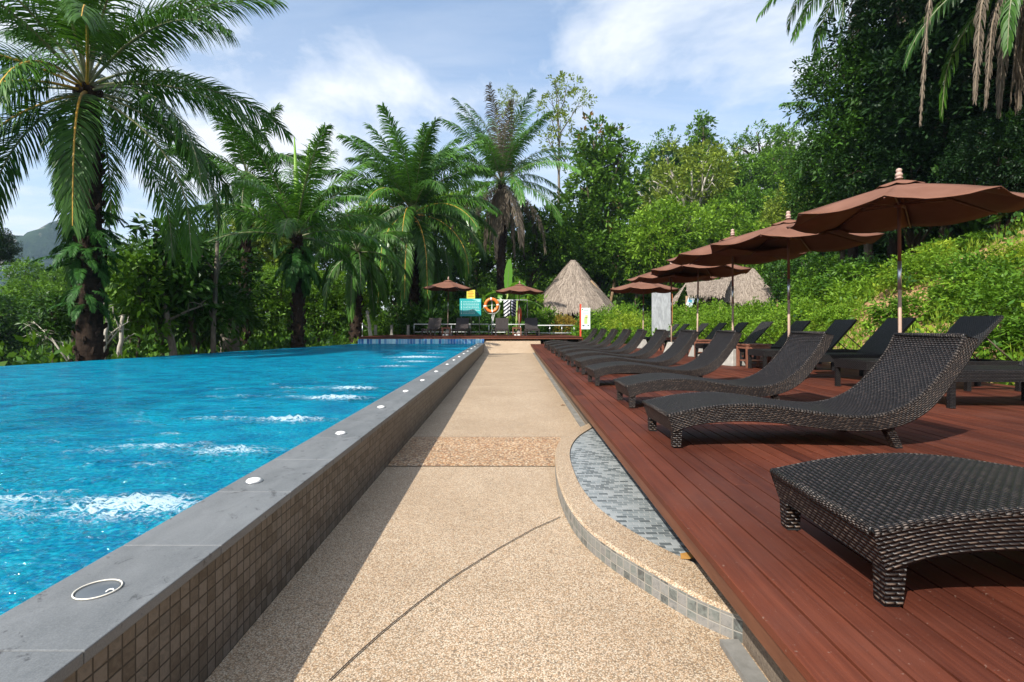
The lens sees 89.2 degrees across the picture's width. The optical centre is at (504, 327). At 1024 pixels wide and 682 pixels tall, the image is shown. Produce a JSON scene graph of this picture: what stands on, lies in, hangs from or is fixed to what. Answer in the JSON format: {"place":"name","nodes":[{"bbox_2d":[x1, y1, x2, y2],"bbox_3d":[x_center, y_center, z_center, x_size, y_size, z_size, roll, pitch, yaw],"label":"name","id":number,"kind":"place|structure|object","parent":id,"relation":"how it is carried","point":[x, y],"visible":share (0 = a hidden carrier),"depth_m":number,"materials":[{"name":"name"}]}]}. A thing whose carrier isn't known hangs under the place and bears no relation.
{"place":"outdoors","nodes":[
{"label":"outdoors","id":0,"kind":"place"},
{"bbox_2d":[0,220,115,291],"bbox_3d":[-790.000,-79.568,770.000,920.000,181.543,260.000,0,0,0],"label":"mountain","id":1,"kind":"structure","parent":0,"point":[39,242],"depth_m":696.39,"materials":[{"name":"grey plant"}]},
{"bbox_2d":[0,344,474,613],"bbox_3d":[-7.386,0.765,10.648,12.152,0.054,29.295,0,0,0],"label":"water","id":2,"kind":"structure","parent":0,"point":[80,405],"depth_m":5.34,"materials":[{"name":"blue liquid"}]},
{"bbox_2d":[205,341,769,681],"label":"walkway","id":3,"kind":"structure","parent":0,"point":[556,600],"depth_m":2.31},
{"bbox_2d":[387,437,560,465],"bbox_3d":[-0.200,1.176,4.995,1.600,0.001,1.170,0,0,0],"label":"walkway band","id":4,"kind":"object","parent":3,"relation":"on","point":[476,451],"visible":0.8,"depth_m":4.92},
{"bbox_2d":[555,422,742,642],"bbox_3d":[0.665,1.126,3.996,0.563,0.108,4.121,0,0,1],"label":"curved step","id":5,"kind":"object","parent":3,"relation":"on","point":[618,523],"visible":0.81,"depth_m":2.76,"materials":[{"name":"grey tile"}]},
{"bbox_2d":[533,353,768,681],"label":"drain kerb","id":6,"kind":"structure","parent":3,"relation":"on","point":[745,666],"depth_m":1.84,"materials":[{"name":"concrete"}]},
{"bbox_2d":[0,0,1022,314],"label":"sky","id":7,"kind":"structure","parent":0,"point":[649,65],"materials":[{"name":"blue"}]},
{"bbox_2d":[6,218,1023,382],"bbox_3d":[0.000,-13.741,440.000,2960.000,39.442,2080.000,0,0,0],"label":"ground","id":8,"kind":"structure","parent":0,"point":[868,303],"depth_m":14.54,"materials":[{"name":"green plant"}]},
{"bbox_2d":[0,227,23,265],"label":"tree","id":9,"kind":"object","parent":8,"relation":"on","point":[7,243],"visible":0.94,"depth_m":34.29,"materials":[{"name":"green plant"}]},
{"bbox_2d":[0,293,44,365],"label":"tree","id":10,"kind":"object","parent":8,"relation":"on","point":[6,329],"visible":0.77,"depth_m":25.27,"materials":[{"name":"green plant"}]},
{"bbox_2d":[0,256,65,349],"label":"tree","id":11,"kind":"object","parent":8,"relation":"on","point":[36,273],"visible":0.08,"depth_m":58.35,"materials":[{"name":"green plant"}]},
{"bbox_2d":[0,273,75,356],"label":"tree","id":12,"kind":"object","parent":8,"relation":"on","point":[14,289],"visible":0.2,"depth_m":32.80,"materials":[{"name":"green plant"}]},
{"bbox_2d":[14,287,75,362],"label":"sapling","id":13,"kind":"object","parent":8,"relation":"on","point":[58,325],"visible":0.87,"depth_m":14.84,"materials":[{"name":"green plant"}]},
{"bbox_2d":[104,241,184,357],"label":"sapling","id":14,"kind":"object","parent":8,"relation":"on","point":[129,305],"visible":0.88,"depth_m":16.10,"materials":[{"name":"green plant"}]},
{"bbox_2d":[0,0,295,361],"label":"palm tree","id":15,"kind":"object","parent":8,"relation":"on","point":[77,152],"visible":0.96,"depth_m":13.02,"materials":[{"name":"green plant"}]},
{"bbox_2d":[29,241,125,287],"bbox_3d":[-10.500,-1.485,13.163,1.832,1.419,1.700,0,0,0],"label":"fern","id":16,"kind":"object","parent":15,"relation":"attached to","point":[71,250],"visible":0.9,"depth_m":12.76,"materials":[{"name":"green plant"}]},
{"bbox_2d":[48,285,119,332],"bbox_3d":[-10.472,-0.468,13.026,1.405,1.224,1.289,0,0,0],"label":"fern","id":17,"kind":"object","parent":15,"relation":"attached to","point":[72,295],"visible":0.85,"depth_m":12.73,"materials":[{"name":"green plant"}]},
{"bbox_2d":[47,201,130,253],"bbox_3d":[-10.574,-2.529,13.307,1.644,1.194,1.550,0,0,-36],"label":"fern","id":18,"kind":"object","parent":15,"relation":"attached to","point":[95,233],"visible":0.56,"depth_m":13.01,"materials":[{"name":"green plant"}]},
{"bbox_2d":[110,212,218,355],"bbox_3d":[-11.652,-0.923,17.509,3.690,6.430,3.046,0,0,41],"label":"sapling","id":19,"kind":"object","parent":8,"relation":"on","point":[156,245],"visible":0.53,"depth_m":17.01,"materials":[{"name":"green plant"}]},
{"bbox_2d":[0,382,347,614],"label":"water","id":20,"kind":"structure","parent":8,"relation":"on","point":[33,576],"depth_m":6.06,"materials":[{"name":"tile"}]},
{"bbox_2d":[63,344,483,681],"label":"pool wall","id":21,"kind":"structure","parent":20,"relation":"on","point":[196,628],"depth_m":2.01,"materials":[{"name":"brown tile"}]},
{"bbox_2d":[0,343,483,681],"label":"pool coping","id":22,"kind":"object","parent":21,"relation":"on","point":[56,632],"visible":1,"depth_m":1.69,"materials":[{"name":"grey stone"}]},
{"bbox_2d":[71,579,122,599],"bbox_3d":[-1.175,0.755,1.500,0.118,0.007,0.118,0,0,0],"label":"open light fitting","id":23,"kind":"object","parent":22,"relation":"on","point":[98,590],"visible":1,"depth_m":1.50,"materials":[{"name":"beige"}]},
{"bbox_2d":[358,339,483,343],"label":"pool end wall","id":24,"kind":"structure","parent":20,"relation":"attached to","point":[418,341],"depth_m":25.29,"materials":[{"name":"tile"}]},
{"bbox_2d":[0,319,375,365],"bbox_3d":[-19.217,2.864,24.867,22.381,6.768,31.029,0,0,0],"label":"valley undergrowth","id":25,"kind":"object","parent":8,"relation":"on","point":[66,349],"visible":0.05,"depth_m":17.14,"materials":[{"name":"green plant"}]},
{"bbox_2d":[154,248,252,353],"bbox_3d":[-10.714,0.005,18.558,2.919,5.827,3.369,0,0,0],"label":"sapling","id":26,"kind":"object","parent":8,"relation":"on","point":[204,318],"visible":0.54,"depth_m":18.45,"materials":[{"name":"green plant"}]},
{"bbox_2d":[184,241,232,352],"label":"bare tree","id":27,"kind":"object","parent":8,"relation":"on","point":[213,315],"visible":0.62,"depth_m":18.14,"materials":[{"name":"grey plant"}]},
{"bbox_2d":[187,243,275,334],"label":"sapling","id":28,"kind":"object","parent":8,"relation":"on","point":[247,299],"visible":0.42,"depth_m":20.95,"materials":[{"name":"green plant"}]},
{"bbox_2d":[157,102,315,350],"bbox_3d":[-11.797,-3.488,24.557,6.819,14.778,6.874,0,0,29],"label":"palm tree","id":29,"kind":"object","parent":8,"relation":"on","point":[243,199],"visible":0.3,"depth_m":24.59,"materials":[{"name":"green plant"}]},
{"bbox_2d":[209,201,291,334],"bbox_3d":[-18.925,-3.010,39.608,6.802,12.958,7.089,0,0,-14],"label":"tree","id":30,"kind":"object","parent":8,"relation":"on","point":[264,247],"visible":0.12,"depth_m":38.70,"materials":[{"name":"green plant"}]},
{"bbox_2d":[236,267,292,339],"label":"tree","id":31,"kind":"object","parent":8,"relation":"on","point":[274,309],"visible":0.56,"depth_m":30.13,"materials":[{"name":"green plant"}]},
{"bbox_2d":[163,115,401,347],"bbox_3d":[-8.724,-2.080,21.094,8.990,11.526,8.984,0,0,0],"label":"palm tree","id":32,"kind":"object","parent":8,"relation":"on","point":[296,213],"visible":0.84,"depth_m":20.23,"materials":[{"name":"green plant"}]},
{"bbox_2d":[272,244,321,296],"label":"fern","id":33,"kind":"object","parent":32,"relation":"attached to","point":[294,266],"visible":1,"depth_m":20.40,"materials":[{"name":"green plant"}]},
{"bbox_2d":[278,268,350,343],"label":"tree","id":34,"kind":"object","parent":8,"relation":"on","point":[336,298],"visible":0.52,"depth_m":32.22,"materials":[{"name":"green plant"}]},
{"bbox_2d":[303,205,412,343],"bbox_3d":[-7.938,-1.633,27.498,6.270,9.604,6.228,0,0,0],"label":"palm tree","id":35,"kind":"object","parent":8,"relation":"on","point":[361,263],"visible":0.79,"depth_m":27.16,"materials":[{"name":"green plant"}]},
{"bbox_2d":[310,102,502,320],"bbox_3d":[-6.239,-6.137,34.649,12.269,15.035,13.030,0,0,0],"label":"palm tree","id":36,"kind":"object","parent":8,"relation":"on","point":[413,185],"visible":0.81,"depth_m":33.05,"materials":[{"name":"green plant"}]},
{"bbox_2d":[378,296,436,334],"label":"shrub","id":37,"kind":"object","parent":8,"relation":"on","point":[398,318],"visible":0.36,"depth_m":33.00,"materials":[{"name":"green plant"}]},
{"bbox_2d":[386,241,485,308],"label":"tree","id":38,"kind":"object","parent":8,"relation":"on","point":[459,293],"visible":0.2,"depth_m":41.32,"materials":[{"name":"green plant"}]},
{"bbox_2d":[446,211,516,297],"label":"tree","id":39,"kind":"object","parent":8,"relation":"on","point":[485,267],"visible":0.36,"depth_m":51.04,"materials":[{"name":"green plant"}]},
{"bbox_2d":[0,222,966,363],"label":"forest undergrowth","id":40,"kind":"object","parent":8,"relation":"on","point":[481,291],"visible":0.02,"depth_m":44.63,"materials":[{"name":"green plant"}]},
{"bbox_2d":[429,82,588,298],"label":"palm tree","id":41,"kind":"object","parent":8,"relation":"on","point":[505,200],"visible":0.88,"depth_m":42.17,"materials":[{"name":"green plant"}]},
{"bbox_2d":[493,201,587,300],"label":"tree","id":42,"kind":"object","parent":8,"relation":"on","point":[536,258],"visible":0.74,"depth_m":45.85,"materials":[{"name":"green plant"}]},
{"bbox_2d":[534,70,597,210],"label":"tree","id":43,"kind":"object","parent":8,"relation":"on","point":[559,111],"visible":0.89,"depth_m":55.76,"materials":[{"name":"green plant"}]},
{"bbox_2d":[529,260,620,326],"bbox_3d":[5.456,-1.871,41.001,8.161,6.901,7.906,0,0,0],"label":"thatched hut","id":44,"kind":"object","parent":8,"relation":"on","point":[571,288],"visible":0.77,"depth_m":38.89,"materials":[{"name":"plant"}]},
{"bbox_2d":[538,205,616,284],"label":"tree","id":45,"kind":"object","parent":8,"relation":"on","point":[582,254],"visible":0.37,"depth_m":46.91,"materials":[{"name":"green plant"}]},
{"bbox_2d":[548,110,654,296],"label":"tree","id":46,"kind":"object","parent":8,"relation":"on","point":[607,182],"visible":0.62,"depth_m":48.17,"materials":[{"name":"green plant"}]},
{"bbox_2d":[598,222,677,308],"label":"tree","id":47,"kind":"object","parent":8,"relation":"on","point":[613,250],"visible":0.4,"depth_m":45.23,"materials":[{"name":"green plant"}]},
{"bbox_2d":[652,292,670,343],"bbox_3d":[8.181,-0.473,27.000,1.055,2.705,0.120,0,0,0],"label":"stone panel","id":48,"kind":"object","parent":8,"relation":"on","point":[661,310],"visible":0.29,"depth_m":26.94,"materials":[{"name":"white stone"}]},
{"bbox_2d":[531,346,806,681],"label":"deck frame","id":49,"kind":"object","parent":8,"relation":"on","point":[772,660],"visible":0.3,"depth_m":1.81,"materials":[{"name":"black wood"}]},
{"bbox_2d":[530,344,1023,681],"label":"wooden deck","id":50,"kind":"structure","parent":49,"relation":"on","point":[814,607],"depth_m":1.91,"materials":[{"name":"brown wood"}]},
{"bbox_2d":[565,329,668,366],"bbox_3d":[2.317,0.419,10.838,2.043,0.758,0.644,0,0,-1],"label":"wave lounger","id":51,"kind":"object","parent":50,"relation":"on","point":[651,347],"visible":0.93,"depth_m":10.53,"materials":[{"name":"wicker"}]},
{"bbox_2d":[574,330,698,374],"bbox_3d":[2.274,0.419,9.098,2.043,0.758,0.644,0,0,-2],"label":"wave lounger","id":52,"kind":"object","parent":50,"relation":"on","point":[677,350],"visible":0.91,"depth_m":8.80,"materials":[{"name":"wicker"}]},
{"bbox_2d":[610,282,678,347],"bbox_3d":[5.352,-0.606,20.024,2.513,2.820,2.513,0,0,-33],"label":"umbrella","id":53,"kind":"object","parent":50,"relation":"on","point":[643,288],"visible":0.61,"depth_m":19.91,"materials":[{"name":"brown fabric"}]},
{"bbox_2d":[585,330,741,385],"bbox_3d":[2.210,0.419,7.381,2.043,0.758,0.644,0,0,-1],"label":"wave lounger","id":54,"kind":"object","parent":50,"relation":"on","point":[715,353],"visible":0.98,"depth_m":7.07,"materials":[{"name":"wicker"}]},
{"bbox_2d":[627,262,717,352],"bbox_3d":[5.156,-0.649,16.075,2.513,2.904,2.513,0,0,-8],"label":"umbrella","id":55,"kind":"object","parent":50,"relation":"on","point":[648,278],"visible":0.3,"depth_m":16.18,"materials":[{"name":"brown fabric"}]},
{"bbox_2d":[651,264,751,356],"bbox_3d":[5.304,-0.662,14.236,2.512,2.934,2.513,0,0,-31],"label":"umbrella","id":56,"kind":"object","parent":50,"relation":"on","point":[720,271],"visible":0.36,"depth_m":14.49,"materials":[{"name":"brown fabric"}]},
{"bbox_2d":[613,331,833,407],"bbox_3d":[2.216,0.419,5.429,2.043,0.758,0.644,0,0,1],"label":"wave lounger","id":57,"kind":"object","parent":50,"relation":"on","point":[793,362],"visible":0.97,"depth_m":5.14,"materials":[{"name":"wicker"}]},
{"bbox_2d":[666,229,806,365],"bbox_3d":[4.800,-0.636,10.935,2.513,2.875,2.513,0,0,2],"label":"umbrella","id":58,"kind":"object","parent":50,"relation":"on","point":[703,256],"visible":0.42,"depth_m":11.41,"materials":[{"name":"brown fabric"}]},
{"bbox_2d":[710,211,884,335],"bbox_3d":[4.911,-0.607,8.988,2.513,2.819,2.513,0,0,22],"label":"umbrella","id":59,"kind":"object","parent":50,"relation":"on","point":[778,234],"visible":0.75,"depth_m":9.14,"materials":[{"name":"brown fabric"}]},
{"bbox_2d":[748,319,860,370],"bbox_3d":[5.752,0.323,9.877,1.980,0.950,0.620,0,0,-1],"label":"sunbed","id":60,"kind":"object","parent":50,"relation":"on","point":[838,329],"visible":0.56,"depth_m":9.68,"materials":[{"name":"black wicker"}]},
{"bbox_2d":[642,333,978,447],"bbox_3d":[2.092,0.419,3.735,2.043,0.758,0.644,0,0,0],"label":"wave lounger","id":61,"kind":"object","parent":50,"relation":"on","point":[907,378],"visible":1,"depth_m":3.50,"materials":[{"name":"wicker"}]},
{"bbox_2d":[819,318,915,375],"bbox_3d":[5.576,0.323,8.293,1.980,0.950,0.620,0,0,1],"label":"sunbed","id":62,"kind":"object","parent":50,"relation":"on","point":[875,345],"visible":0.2,"depth_m":8.22,"materials":[{"name":"black wicker"}]},
{"bbox_2d":[770,453,1023,606],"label":"wave lounger","id":63,"kind":"object","parent":50,"relation":"on","point":[890,516],"visible":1,"depth_m":1.62,"materials":[{"name":"wicker"}]},
{"bbox_2d":[786,168,1023,332],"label":"umbrella","id":64,"kind":"object","parent":50,"relation":"on","point":[898,204],"visible":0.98,"depth_m":6.63,"materials":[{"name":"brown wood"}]},
{"bbox_2d":[834,315,1020,390],"bbox_3d":[5.490,0.323,6.789,1.980,0.950,0.620,0,0,-1],"label":"sunbed","id":65,"kind":"object","parent":50,"relation":"on","point":[981,328],"visible":0.52,"depth_m":6.66,"materials":[{"name":"black wicker"}]},
{"bbox_2d":[947,358,1023,408],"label":"sunbed","id":66,"kind":"object","parent":50,"relation":"on","point":[978,373],"visible":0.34,"depth_m":5.10,"materials":[{"name":"black wicker"}]},
{"bbox_2d":[618,193,726,292],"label":"tree","id":67,"kind":"object","parent":8,"relation":"on","point":[666,245],"visible":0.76,"depth_m":41.80,"materials":[{"name":"green plant"}]},
{"bbox_2d":[634,140,722,230],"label":"tree","id":68,"kind":"object","parent":8,"relation":"on","point":[670,154],"visible":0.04,"depth_m":78.12,"materials":[{"name":"green plant"}]},
{"bbox_2d":[639,137,751,230],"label":"tree","id":69,"kind":"object","parent":8,"relation":"on","point":[711,161],"visible":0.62,"depth_m":59.39,"materials":[{"name":"green plant"}]},
{"bbox_2d":[683,109,721,186],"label":"tree","id":70,"kind":"object","parent":8,"relation":"on","point":[702,132],"visible":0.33,"depth_m":75.24,"materials":[{"name":"green plant"}]},
{"bbox_2d":[694,305,744,338],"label":"shrub","id":71,"kind":"object","parent":8,"relation":"on","point":[713,320],"visible":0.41,"depth_m":24.69,"materials":[{"name":"green plant"}]},
{"bbox_2d":[672,150,773,224],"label":"tree","id":72,"kind":"object","parent":8,"relation":"on","point":[741,178],"visible":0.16,"depth_m":68.91,"materials":[{"name":"green plant"}]},
{"bbox_2d":[672,268,777,319],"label":"thatched lodge","id":73,"kind":"structure","parent":8,"relation":"on","point":[749,285],"depth_m":36.18,"materials":[{"name":"plant"}]},
{"bbox_2d":[680,196,770,280],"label":"tree","id":74,"kind":"object","parent":8,"relation":"on","point":[724,232],"visible":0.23,"depth_m":46.47,"materials":[{"name":"green plant"}]},
{"bbox_2d":[714,182,787,267],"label":"tree","id":75,"kind":"object","parent":8,"relation":"on","point":[756,204],"visible":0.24,"depth_m":55.77,"materials":[{"name":"green plant"}]},
{"bbox_2d":[728,119,804,186],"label":"tree","id":76,"kind":"object","parent":8,"relation":"on","point":[786,136],"visible":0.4,"depth_m":72.05,"materials":[{"name":"green plant"}]},
{"bbox_2d":[747,292,822,343],"bbox_3d":[10.648,0.091,19.107,2.847,2.849,2.834,0,0,0],"label":"shrub","id":77,"kind":"object","parent":8,"relation":"on","point":[782,317],"visible":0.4,"depth_m":18.98,"materials":[{"name":"green plant"}]},
{"bbox_2d":[754,177,815,229],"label":"tree","id":78,"kind":"object","parent":8,"relation":"on","point":[775,214],"visible":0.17,"depth_m":47.11,"materials":[{"name":"green plant"}]},
{"bbox_2d":[755,142,816,211],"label":"tree","id":79,"kind":"object","parent":8,"relation":"on","point":[778,167],"visible":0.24,"depth_m":65.22,"materials":[{"name":"green plant"}]},
{"bbox_2d":[758,251,837,308],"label":"tree","id":80,"kind":"object","parent":8,"relation":"on","point":[777,287],"visible":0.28,"depth_m":34.05,"materials":[{"name":"green plant"}]},
{"bbox_2d":[781,267,845,315],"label":"shrub","id":81,"kind":"object","parent":8,"relation":"on","point":[806,281],"visible":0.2,"depth_m":21.82,"materials":[{"name":"green plant"}]},
{"bbox_2d":[786,252,858,298],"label":"tree","id":82,"kind":"object","parent":8,"relation":"on","point":[802,271],"visible":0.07,"depth_m":30.41,"materials":[{"name":"green plant"}]},
{"bbox_2d":[777,141,877,265],"bbox_3d":[16.271,-4.208,25.112,5.254,10.070,5.514,0,0,-36],"label":"tree","id":83,"kind":"object","parent":8,"relation":"on","point":[805,182],"visible":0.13,"depth_m":25.07,"materials":[{"name":"green plant"}]},
{"bbox_2d":[756,0,908,266],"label":"palm tree","id":84,"kind":"object","parent":8,"relation":"on","point":[892,246],"visible":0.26,"depth_m":22.49,"materials":[{"name":"green plant"}]},
{"bbox_2d":[801,299,870,331],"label":"shrub","id":85,"kind":"object","parent":8,"relation":"on","point":[830,315],"visible":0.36,"depth_m":15.32,"materials":[{"name":"green plant"}]},
{"bbox_2d":[822,259,877,299],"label":"weed","id":86,"kind":"object","parent":8,"relation":"on","point":[855,276],"visible":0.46,"depth_m":18.90,"materials":[{"name":"green plant"}]},
{"bbox_2d":[816,274,892,312],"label":"shrub","id":87,"kind":"object","parent":8,"relation":"on","point":[843,289],"visible":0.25,"depth_m":16.87,"materials":[{"name":"green plant"}]},
{"bbox_2d":[690,211,1023,385],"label":"slope herbs","id":88,"kind":"object","parent":8,"relation":"on","point":[996,341],"depth_m":12.95,"materials":[{"name":"green plant"}]},
{"bbox_2d":[811,249,906,294],"bbox_3d":[14.148,-1.456,20.049,3.710,3.132,3.736,0,0,0],"label":"shrub","id":89,"kind":"object","parent":8,"relation":"on","point":[867,260],"visible":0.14,"depth_m":20.10,"materials":[{"name":"green plant"}]},
{"bbox_2d":[698,221,1023,383],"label":"slope ground cover","id":90,"kind":"object","parent":8,"relation":"on","point":[999,356],"visible":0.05,"depth_m":12.84,"materials":[{"name":"green plant"}]},
{"bbox_2d":[779,0,989,269],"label":"tree","id":91,"kind":"object","parent":8,"relation":"on","point":[838,116],"visible":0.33,"depth_m":20.41,"materials":[{"name":"green plant"}]},
{"bbox_2d":[860,292,938,332],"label":"weed","id":92,"kind":"object","parent":8,"relation":"on","point":[878,313],"visible":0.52,"depth_m":12.46,"materials":[{"name":"green plant"}]},
{"bbox_2d":[872,241,966,296],"bbox_3d":[11.715,-1.240,14.394,2.546,2.271,2.745,0,0,38],"label":"shrub","id":93,"kind":"object","parent":8,"relation":"on","point":[910,264],"visible":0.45,"depth_m":14.37,"materials":[{"name":"green plant"}]},
{"bbox_2d":[818,0,1023,243],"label":"tree","id":94,"kind":"object","parent":8,"relation":"on","point":[949,35],"visible":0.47,"depth_m":17.39,"materials":[{"name":"green plant"}]},
{"bbox_2d":[822,79,1023,256],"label":"tree","id":95,"kind":"object","parent":8,"relation":"on","point":[884,173],"visible":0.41,"depth_m":18.20,"materials":[{"name":"green plant"}]},
{"bbox_2d":[886,285,987,329],"bbox_3d":[10.244,-0.080,11.913,2.331,1.879,2.171,0,0,0],"label":"shrub","id":96,"kind":"object","parent":8,"relation":"on","point":[926,306],"visible":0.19,"depth_m":11.96,"materials":[{"name":"green plant"}]},
{"bbox_2d":[866,0,1023,121],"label":"tree","id":97,"kind":"object","parent":8,"relation":"on","point":[970,5],"visible":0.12,"depth_m":17.17,"materials":[{"name":"green plant"}]},
{"bbox_2d":[884,0,1023,127],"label":"palm tree","id":98,"kind":"object","parent":8,"relation":"on","point":[1007,26],"visible":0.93,"depth_m":14.18,"materials":[{"name":"green plant"}]},
{"bbox_2d":[915,107,1023,255],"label":"tree","id":99,"kind":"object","parent":8,"relation":"on","point":[974,227],"depth_m":16.14,"materials":[{"name":"green plant"}]},
{"bbox_2d":[920,245,1023,313],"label":"shrub","id":100,"kind":"object","parent":8,"relation":"on","point":[951,271],"visible":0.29,"depth_m":11.84,"materials":[{"name":"green plant"}]},
{"bbox_2d":[927,105,1023,239],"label":"tree","id":101,"kind":"object","parent":8,"relation":"on","point":[1010,178],"visible":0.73,"depth_m":15.13,"materials":[{"name":"green plant"}]},
{"bbox_2d":[936,266,1015,315],"bbox_3d":[10.436,-0.489,11.485,1.144,1.690,1.386,0,0,-40],"label":"weed","id":102,"kind":"object","parent":8,"relation":"on","point":[971,276],"visible":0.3,"depth_m":11.47,"materials":[{"name":"green plant"}]},
{"bbox_2d":[937,267,1023,334],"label":"shrub","id":103,"kind":"object","parent":8,"relation":"on","point":[994,297],"visible":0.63,"depth_m":9.73,"materials":[{"name":"green plant"}]},
{"bbox_2d":[975,312,1023,360],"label":"weed","id":104,"kind":"object","parent":8,"relation":"on","point":[1012,322],"visible":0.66,"depth_m":8.54,"materials":[{"name":"green plant"}]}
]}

